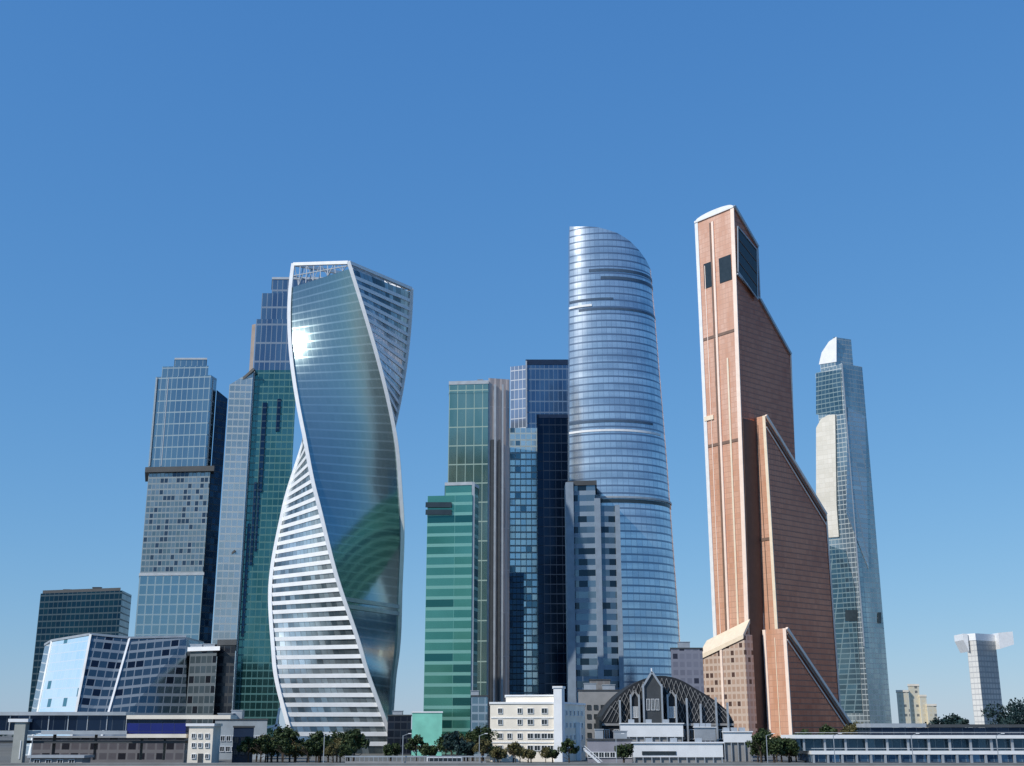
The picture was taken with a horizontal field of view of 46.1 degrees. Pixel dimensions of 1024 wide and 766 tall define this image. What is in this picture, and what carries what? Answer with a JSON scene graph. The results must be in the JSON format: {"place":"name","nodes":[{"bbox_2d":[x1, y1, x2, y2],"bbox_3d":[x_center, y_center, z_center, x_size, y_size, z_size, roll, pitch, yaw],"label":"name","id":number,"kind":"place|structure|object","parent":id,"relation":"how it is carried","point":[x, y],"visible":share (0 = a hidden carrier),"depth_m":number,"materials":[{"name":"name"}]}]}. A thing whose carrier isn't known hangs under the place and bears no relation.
{"place":"outdoors","nodes":[
{"label":"outdoors","id":0,"kind":"place"},
{"bbox_2d":[28,587,131,711],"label":"glass tower","id":1,"kind":"structure","parent":0,"point":[72,612],"depth_m":750.89,"materials":[{"name":"teal glass"}]},
{"bbox_2d":[134,358,227,643],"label":"glass tower","id":2,"kind":"structure","parent":0,"point":[177,573],"depth_m":752.58,"materials":[{"name":"glass"}]},
{"bbox_2d":[186,644,219,722],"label":"office block","id":3,"kind":"structure","parent":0,"point":[201,681],"depth_m":519.63,"materials":[{"name":"grey glass"}]},
{"bbox_2d":[215,710,267,759],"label":"building","id":4,"kind":"structure","parent":0,"point":[226,739],"depth_m":480.50,"materials":[{"name":"grey concrete"}]},
{"bbox_2d":[232,726,254,762],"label":"building","id":5,"kind":"structure","parent":0,"point":[240,733],"depth_m":421.60,"materials":[{"name":"blue glass"}]},
{"bbox_2d":[212,277,322,735],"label":"stepped tower","id":6,"kind":"structure","parent":0,"point":[267,455],"depth_m":710.45,"materials":[{"name":"teal glass"}]},
{"bbox_2d":[387,711,411,754],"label":"building","id":7,"kind":"structure","parent":0,"point":[399,724],"depth_m":566.99,"materials":[{"name":"black glass"}]},
{"bbox_2d":[423,482,478,753],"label":"glass tower","id":8,"kind":"structure","parent":0,"point":[451,633],"depth_m":591.69,"materials":[{"name":"glass"}]},
{"bbox_2d":[448,378,509,728],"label":"glass tower","id":9,"kind":"structure","parent":0,"point":[478,445],"depth_m":870.98,"materials":[{"name":"glass"}]},
{"bbox_2d":[470,690,487,755],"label":"building","id":10,"kind":"structure","parent":0,"point":[478,710],"depth_m":540.42,"materials":[{"name":"glass"}]},
{"bbox_2d":[0,729,1023,762],"bbox_3d":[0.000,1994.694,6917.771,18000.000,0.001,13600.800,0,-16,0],"label":"ground","id":11,"kind":"structure","parent":0,"point":[5,752],"depth_m":477.78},
{"bbox_2d":[8,719,31,762],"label":"bridge pylon","id":12,"kind":"object","parent":11,"relation":"on","point":[19,741],"visible":1,"depth_m":404.92,"materials":[{"name":"grey concrete"}]},
{"bbox_2d":[0,712,236,759],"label":"covered bridge","id":13,"kind":"structure","parent":12,"relation":"on","point":[142,727],"depth_m":408.69,"materials":[{"name":"grey glass"}]},
{"bbox_2d":[28,736,187,762],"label":"building","id":14,"kind":"structure","parent":11,"relation":"on","point":[128,752],"depth_m":430.56,"materials":[{"name":"concrete"}]},
{"bbox_2d":[25,633,203,755],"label":"faceted building","id":15,"kind":"structure","parent":11,"relation":"on","point":[97,672],"depth_m":547.33,"materials":[{"name":"blue glass"}]},
{"bbox_2d":[186,723,222,762],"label":"bridge house","id":16,"kind":"structure","parent":11,"relation":"on","point":[203,742],"depth_m":405.70,"materials":[{"name":"white concrete"}]},
{"bbox_2d":[197,753,202,762],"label":"door","id":17,"kind":"structure","parent":16,"relation":"in","point":[200,755],"depth_m":403.76,"materials":[{"name":"grey metal"}]},
{"bbox_2d":[213,639,236,722],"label":"office block","id":18,"kind":"structure","parent":11,"relation":"on","point":[224,678],"depth_m":520.18,"materials":[{"name":"black glass"}]},
{"bbox_2d":[236,736,258,762],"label":"tree","id":19,"kind":"object","parent":11,"relation":"on","point":[247,741],"visible":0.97,"depth_m":412.82,"materials":[{"name":"green plant"}]},
{"bbox_2d":[249,735,273,762],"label":"tree","id":20,"kind":"object","parent":11,"relation":"on","point":[263,742],"visible":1,"depth_m":410.98,"materials":[{"name":"green plant"}]},
{"bbox_2d":[255,733,277,762],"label":"tree","id":21,"kind":"object","parent":11,"relation":"on","point":[267,753],"visible":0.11,"depth_m":421.89,"materials":[{"name":"green plant"}]},
{"bbox_2d":[258,739,281,762],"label":"tree","id":22,"kind":"object","parent":11,"relation":"on","point":[273,752],"visible":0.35,"depth_m":415.85,"materials":[{"name":"green plant"}]},
{"bbox_2d":[267,708,280,755],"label":"entrance canopy","id":23,"kind":"object","parent":11,"relation":"on","point":[276,723],"visible":0.34,"depth_m":538.32,"materials":[{"name":"white metal"}]},
{"bbox_2d":[274,738,294,762],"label":"tree","id":24,"kind":"object","parent":11,"relation":"on","point":[286,744],"visible":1,"depth_m":408.98,"materials":[{"name":"green plant"}]},
{"bbox_2d":[268,724,300,761],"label":"tree","id":25,"kind":"object","parent":11,"relation":"on","point":[278,731],"visible":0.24,"depth_m":450.56,"materials":[{"name":"green plant"}]},
{"bbox_2d":[279,728,304,761],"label":"tree","id":26,"kind":"object","parent":11,"relation":"on","point":[291,733],"visible":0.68,"depth_m":442.82,"materials":[{"name":"green plant"}]},
{"bbox_2d":[284,743,304,762],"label":"tree","id":27,"kind":"object","parent":11,"relation":"on","point":[295,753],"visible":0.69,"depth_m":414.10,"materials":[{"name":"green plant"}]},
{"bbox_2d":[297,738,319,762],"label":"tree","id":28,"kind":"object","parent":11,"relation":"on","point":[309,745],"visible":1,"depth_m":410.95,"materials":[{"name":"green plant"}]},
{"bbox_2d":[307,732,319,762],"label":"tree","id":29,"kind":"object","parent":11,"relation":"on","point":[311,735],"visible":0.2,"depth_m":426.93,"materials":[{"name":"green plant"}]},
{"bbox_2d":[306,730,333,762],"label":"tree","id":30,"kind":"object","parent":11,"relation":"on","point":[317,736],"visible":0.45,"depth_m":425.04,"materials":[{"name":"green plant"}]},
{"bbox_2d":[314,740,329,762],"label":"tree","id":31,"kind":"object","parent":11,"relation":"on","point":[319,752],"visible":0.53,"depth_m":415.75,"materials":[{"name":"green plant"}]},
{"bbox_2d":[324,742,339,762],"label":"tree","id":32,"kind":"object","parent":11,"relation":"on","point":[331,750],"visible":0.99,"depth_m":408.74,"materials":[{"name":"green plant"}]},
{"bbox_2d":[329,730,348,762],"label":"tree","id":33,"kind":"object","parent":11,"relation":"on","point":[337,735],"visible":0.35,"depth_m":436.97,"materials":[{"name":"green plant"}]},
{"bbox_2d":[333,737,347,762],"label":"tree","id":34,"kind":"object","parent":11,"relation":"on","point":[337,740],"visible":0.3,"depth_m":429.02,"materials":[{"name":"green plant"}]},
{"bbox_2d":[268,261,413,753],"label":"twisted tower","id":35,"kind":"structure","parent":11,"relation":"on","point":[335,587],"depth_m":625.88,"materials":[{"name":"blue glass"}]},
{"bbox_2d":[272,446,386,753],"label":"window face","id":36,"kind":"structure","parent":35,"relation":"in","point":[371,749],"depth_m":599.86,"materials":[{"name":"white glass"}]},
{"bbox_2d":[353,270,409,415],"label":"window face","id":37,"kind":"structure","parent":35,"relation":"in","point":[395,289],"depth_m":662.52,"materials":[{"name":"white glass"}]},
{"bbox_2d":[334,728,359,760],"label":"tree","id":38,"kind":"object","parent":11,"relation":"on","point":[344,733],"visible":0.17,"depth_m":438.63,"materials":[{"name":"green plant"}]},
{"bbox_2d":[339,744,355,760],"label":"tree","id":39,"kind":"object","parent":11,"relation":"on","point":[348,750],"visible":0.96,"depth_m":413.79,"materials":[{"name":"green plant"}]},
{"bbox_2d":[341,729,369,760],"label":"tree","id":40,"kind":"object","parent":11,"relation":"on","point":[358,738],"visible":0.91,"depth_m":421.56,"materials":[{"name":"green plant"}]},
{"bbox_2d":[383,743,401,760],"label":"tree","id":41,"kind":"object","parent":11,"relation":"on","point":[389,749],"visible":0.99,"depth_m":419.81,"materials":[{"name":"green plant"}]},
{"bbox_2d":[404,734,427,760],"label":"tree","id":42,"kind":"object","parent":11,"relation":"on","point":[414,742],"visible":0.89,"depth_m":426.16,"materials":[{"name":"green plant"}]},
{"bbox_2d":[411,711,442,755],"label":"pavilion","id":43,"kind":"structure","parent":11,"relation":"on","point":[427,726],"depth_m":538.52,"materials":[{"name":"teal metal"}]},
{"bbox_2d":[420,744,437,755],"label":"tree","id":44,"kind":"object","parent":11,"relation":"on","point":[428,750],"visible":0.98,"depth_m":419.04,"materials":[{"name":"green plant"}]},
{"bbox_2d":[434,733,454,755],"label":"tree","id":45,"kind":"object","parent":11,"relation":"on","point":[439,744],"visible":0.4,"depth_m":437.40,"materials":[{"name":"green plant"}]},
{"bbox_2d":[441,731,462,755],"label":"tree","id":46,"kind":"object","parent":11,"relation":"on","point":[452,742],"visible":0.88,"depth_m":424.92,"materials":[{"name":"green plant"}]},
{"bbox_2d":[454,740,474,760],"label":"tree","id":47,"kind":"object","parent":11,"relation":"on","point":[462,747],"visible":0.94,"depth_m":419.19,"materials":[{"name":"green plant"}]},
{"bbox_2d":[471,738,491,760],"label":"tree","id":48,"kind":"object","parent":11,"relation":"on","point":[484,749],"visible":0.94,"depth_m":416.71,"materials":[{"name":"green plant"}]},
{"bbox_2d":[465,725,498,760],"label":"tree","id":49,"kind":"object","parent":11,"relation":"on","point":[474,737],"visible":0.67,"depth_m":439.43,"materials":[{"name":"green plant"}]},
{"bbox_2d":[489,747,506,762],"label":"tree","id":50,"kind":"object","parent":11,"relation":"on","point":[497,753],"visible":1,"depth_m":410.26,"materials":[{"name":"green plant"}]},
{"bbox_2d":[0,763,1023,765],"bbox_3d":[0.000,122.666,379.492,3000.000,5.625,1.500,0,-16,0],"label":"embankment wall","id":51,"kind":"structure","parent":11,"relation":"on","point":[511,764],"depth_m":379.50,"materials":[{"name":"grey concrete"}]},
{"bbox_2d":[504,741,523,762],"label":"tree","id":52,"kind":"object","parent":11,"relation":"on","point":[516,748],"visible":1,"depth_m":412.74,"materials":[{"name":"green plant"}]},
{"bbox_2d":[508,745,524,762],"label":"tree","id":53,"kind":"object","parent":11,"relation":"on","point":[520,754],"visible":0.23,"depth_m":422.44,"materials":[{"name":"green plant"}]},
{"bbox_2d":[521,749,534,762],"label":"tree","id":54,"kind":"object","parent":11,"relation":"on","point":[528,753],"visible":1,"depth_m":410.07,"materials":[{"name":"green plant"}]},
{"bbox_2d":[539,746,550,762],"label":"tree","id":55,"kind":"object","parent":11,"relation":"on","point":[545,752],"visible":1,"depth_m":418.20,"materials":[{"name":"green plant"}]},
{"bbox_2d":[546,749,559,762],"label":"tree","id":56,"kind":"object","parent":11,"relation":"on","point":[555,753],"visible":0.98,"depth_m":418.01,"materials":[{"name":"green plant"}]},
{"bbox_2d":[557,738,579,762],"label":"tree","id":57,"kind":"object","parent":11,"relation":"on","point":[566,743],"visible":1,"depth_m":413.46,"materials":[{"name":"green plant"}]},
{"bbox_2d":[583,746,601,762],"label":"outdoor stair","id":58,"kind":"object","parent":11,"relation":"on","point":[592,756],"visible":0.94,"depth_m":411.34,"materials":[{"name":"white metal"}]},
{"bbox_2d":[614,743,633,762],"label":"tree","id":59,"kind":"object","parent":11,"relation":"on","point":[623,751],"visible":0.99,"depth_m":404.54,"materials":[{"name":"green plant"}]},
{"bbox_2d":[619,719,683,760],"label":"waterside pavilion","id":60,"kind":"structure","parent":11,"relation":"on","point":[665,731],"depth_m":461.24,"materials":[{"name":"grey concrete"}]},
{"bbox_2d":[595,668,733,757],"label":"gabled hall","id":61,"kind":"structure","parent":11,"relation":"on","point":[655,698],"depth_m":500.73,"materials":[{"name":"metal"}]},
{"bbox_2d":[604,729,609,737],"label":"window","id":62,"kind":"structure","parent":61,"relation":"in","point":[606,731],"depth_m":499.00,"materials":[{"name":"black glass"}]},
{"bbox_2d":[646,699,649,709],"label":"window","id":63,"kind":"structure","parent":61,"relation":"in","point":[647,700],"depth_m":495.60,"materials":[{"name":"grey glass"}]},
{"bbox_2d":[651,699,654,709],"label":"window","id":64,"kind":"structure","parent":61,"relation":"in","point":[652,700],"depth_m":495.48,"materials":[{"name":"grey glass"}]},
{"bbox_2d":[689,729,694,738],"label":"window","id":65,"kind":"structure","parent":61,"relation":"in","point":[691,731],"depth_m":499.00,"materials":[{"name":"black glass"}]},
{"bbox_2d":[718,729,722,738],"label":"window","id":66,"kind":"structure","parent":61,"relation":"in","point":[720,734],"depth_m":499.00,"materials":[{"name":"black glass"}]},
{"bbox_2d":[631,738,723,762],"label":"waterside pavilion","id":67,"kind":"structure","parent":11,"relation":"on","point":[673,750],"depth_m":413.25,"materials":[{"name":"grey concrete"}]},
{"bbox_2d":[642,751,675,754],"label":"ribbon window","id":68,"kind":"structure","parent":67,"relation":"in","point":[643,752],"depth_m":412.83,"materials":[{"name":"black glass"}]},
{"bbox_2d":[722,727,752,761],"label":"waterside pavilion","id":69,"kind":"structure","parent":11,"relation":"on","point":[735,740],"depth_m":450.66,"materials":[{"name":"grey concrete"}]},
{"bbox_2d":[745,731,770,762],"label":"tree","id":70,"kind":"object","parent":11,"relation":"on","point":[758,738],"visible":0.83,"depth_m":417.74,"materials":[{"name":"green plant"}]},
{"bbox_2d":[750,746,765,761],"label":"tree","id":71,"kind":"object","parent":11,"relation":"on","point":[755,752],"visible":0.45,"depth_m":438.90,"materials":[{"name":"green plant"}]},
{"bbox_2d":[752,728,772,760],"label":"tree","id":72,"kind":"object","parent":11,"relation":"on","point":[766,732],"visible":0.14,"depth_m":455.64,"materials":[{"name":"green plant"}]},
{"bbox_2d":[694,205,852,738],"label":"copper tower","id":73,"kind":"structure","parent":11,"relation":"on","point":[770,660],"depth_m":895.47,"materials":[{"name":"brown metal"}]},
{"bbox_2d":[703,262,711,287],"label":"tall window","id":74,"kind":"structure","parent":73,"relation":"in","point":[707,273],"depth_m":951.80,"materials":[{"name":"grey glass"}]},
{"bbox_2d":[719,254,731,282],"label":"tall window","id":75,"kind":"structure","parent":73,"relation":"in","point":[725,269],"depth_m":938.42,"materials":[{"name":"grey glass"}]},
{"bbox_2d":[761,738,785,762],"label":"tree","id":76,"kind":"object","parent":11,"relation":"on","point":[774,747],"visible":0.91,"depth_m":412.03,"materials":[{"name":"green plant"}]},
{"bbox_2d":[778,737,799,762],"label":"tree","id":77,"kind":"object","parent":11,"relation":"on","point":[791,746],"visible":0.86,"depth_m":415.34,"materials":[{"name":"green plant"}]},
{"bbox_2d":[793,729,811,762],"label":"tree","id":78,"kind":"object","parent":11,"relation":"on","point":[804,730],"visible":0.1,"depth_m":434.27,"materials":[{"name":"green plant"}]},
{"bbox_2d":[815,724,837,734],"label":"tree","id":79,"kind":"object","parent":11,"relation":"on","point":[826,728],"visible":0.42,"depth_m":449.72,"materials":[{"name":"green plant"}]},
{"bbox_2d":[838,720,862,734],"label":"tree","id":80,"kind":"object","parent":11,"relation":"on","point":[850,727],"visible":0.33,"depth_m":453.03,"materials":[{"name":"green plant"}]},
{"bbox_2d":[781,723,1023,762],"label":"riverside terminal","id":81,"kind":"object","parent":11,"relation":"on","point":[929,745],"visible":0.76,"depth_m":414.06,"materials":[{"name":"white glass"}]},
{"bbox_2d":[922,715,962,727],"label":"tree","id":82,"kind":"object","parent":11,"relation":"on","point":[943,720],"visible":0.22,"depth_m":479.60,"materials":[{"name":"green plant"}]},
{"bbox_2d":[947,713,978,727],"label":"tree","id":83,"kind":"object","parent":11,"relation":"on","point":[956,719],"visible":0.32,"depth_m":484.24,"materials":[{"name":"green plant"}]},
{"bbox_2d":[981,698,1023,727],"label":"tree","id":84,"kind":"object","parent":11,"relation":"on","point":[1011,708],"visible":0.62,"depth_m":459.88,"materials":[{"name":"green plant"}]},
{"bbox_2d":[997,697,1023,723],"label":"tree","id":85,"kind":"object","parent":11,"relation":"on","point":[1018,709],"visible":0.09,"depth_m":481.28,"materials":[{"name":"green plant"}]},
{"bbox_2d":[0,0,1023,728],"label":"sky","id":86,"kind":"structure","parent":0,"point":[162,162],"materials":[{"name":"blue"}]},
{"bbox_2d":[489,686,585,761],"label":"white building","id":87,"kind":"structure","parent":0,"point":[537,723],"depth_m":450.74,"materials":[{"name":"paint"}]},
{"bbox_2d":[534,733,540,738],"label":"window","id":88,"kind":"structure","parent":87,"relation":"in","point":[536,735],"depth_m":448.28,"materials":[{"name":"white glass"}]},
{"bbox_2d":[534,745,540,750],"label":"window","id":89,"kind":"structure","parent":87,"relation":"in","point":[536,747],"depth_m":447.08,"materials":[{"name":"white glass"}]},
{"bbox_2d":[541,708,547,713],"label":"window","id":90,"kind":"structure","parent":87,"relation":"in","point":[543,710],"depth_m":450.37,"materials":[{"name":"white glass"}]},
{"bbox_2d":[541,719,547,724],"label":"window","id":91,"kind":"structure","parent":87,"relation":"in","point":[543,721],"depth_m":449.27,"materials":[{"name":"white glass"}]},
{"bbox_2d":[547,733,553,738],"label":"window","id":92,"kind":"structure","parent":87,"relation":"in","point":[549,735],"depth_m":447.63,"materials":[{"name":"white glass"}]},
{"bbox_2d":[509,359,567,694],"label":"glass tower","id":93,"kind":"structure","parent":0,"point":[538,386],"depth_m":931.36,"materials":[{"name":"blue glass"}]},
{"bbox_2d":[536,414,567,701],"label":"glass tower","id":94,"kind":"structure","parent":0,"point":[552,454],"depth_m":880.33,"materials":[{"name":"glass"}]},
{"bbox_2d":[578,683,619,755],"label":"building","id":95,"kind":"structure","parent":0,"point":[592,698],"depth_m":541.62,"materials":[{"name":"grey concrete"}]},
{"bbox_2d":[589,679,610,689],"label":"building","id":96,"kind":"structure","parent":0,"point":[600,683],"depth_m":621.47,"materials":[{"name":"grey metal"}]},
{"bbox_2d":[586,729,632,762],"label":"building","id":97,"kind":"structure","parent":0,"point":[600,747],"depth_m":421.36,"materials":[{"name":"white concrete"}]},
{"bbox_2d":[565,226,679,702],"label":"curved tower","id":98,"kind":"structure","parent":0,"point":[622,624],"depth_m":729.50,"materials":[{"name":"blue glass"}]},
{"bbox_2d":[670,642,703,692],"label":"building","id":99,"kind":"structure","parent":0,"point":[686,663],"depth_m":604.46,"materials":[{"name":"grey concrete"}]},
{"bbox_2d":[693,723,716,741],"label":"waterside pavilion","id":100,"kind":"structure","parent":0,"point":[705,732],"depth_m":480.19,"materials":[{"name":"grey concrete"}]},
{"bbox_2d":[816,337,891,730],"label":"glass tower","id":101,"kind":"structure","parent":0,"point":[844,492],"depth_m":1087.36,"materials":[{"name":"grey glass"}]},
{"bbox_2d":[896,684,936,727],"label":"apartment block","id":102,"kind":"structure","parent":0,"point":[915,709],"depth_m":1063.65,"materials":[{"name":"beige concrete"}]},
{"bbox_2d":[954,631,1013,727],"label":"concrete tower","id":103,"kind":"structure","parent":0,"point":[980,649],"depth_m":1367.66,"materials":[{"name":"white concrete"}]},
{"label":"road","id":104,"kind":"structure","parent":0,"visible":0},
{"bbox_2d":[27,755,93,762],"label":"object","id":105,"kind":"structure","parent":104,"relation":"on","point":[60,758],"depth_m":391.13,"materials":[{"name":"white metal"}]},
{"bbox_2d":[427,757,460,760],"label":"bus","id":106,"kind":"object","parent":104,"relation":"on","point":[443,758],"visible":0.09,"depth_m":391.85,"materials":[{"name":"white metal"}]},
{"bbox_3d":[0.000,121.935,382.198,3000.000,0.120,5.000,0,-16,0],"label":"pavement","id":107,"kind":"structure","parent":0,"visible":0},
{"bbox_2d":[345,756,485,762],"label":"quay rail","id":108,"kind":"object","parent":107,"relation":"on","point":[410,761],"visible":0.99,"depth_m":384.20,"materials":[{"name":"metal"}]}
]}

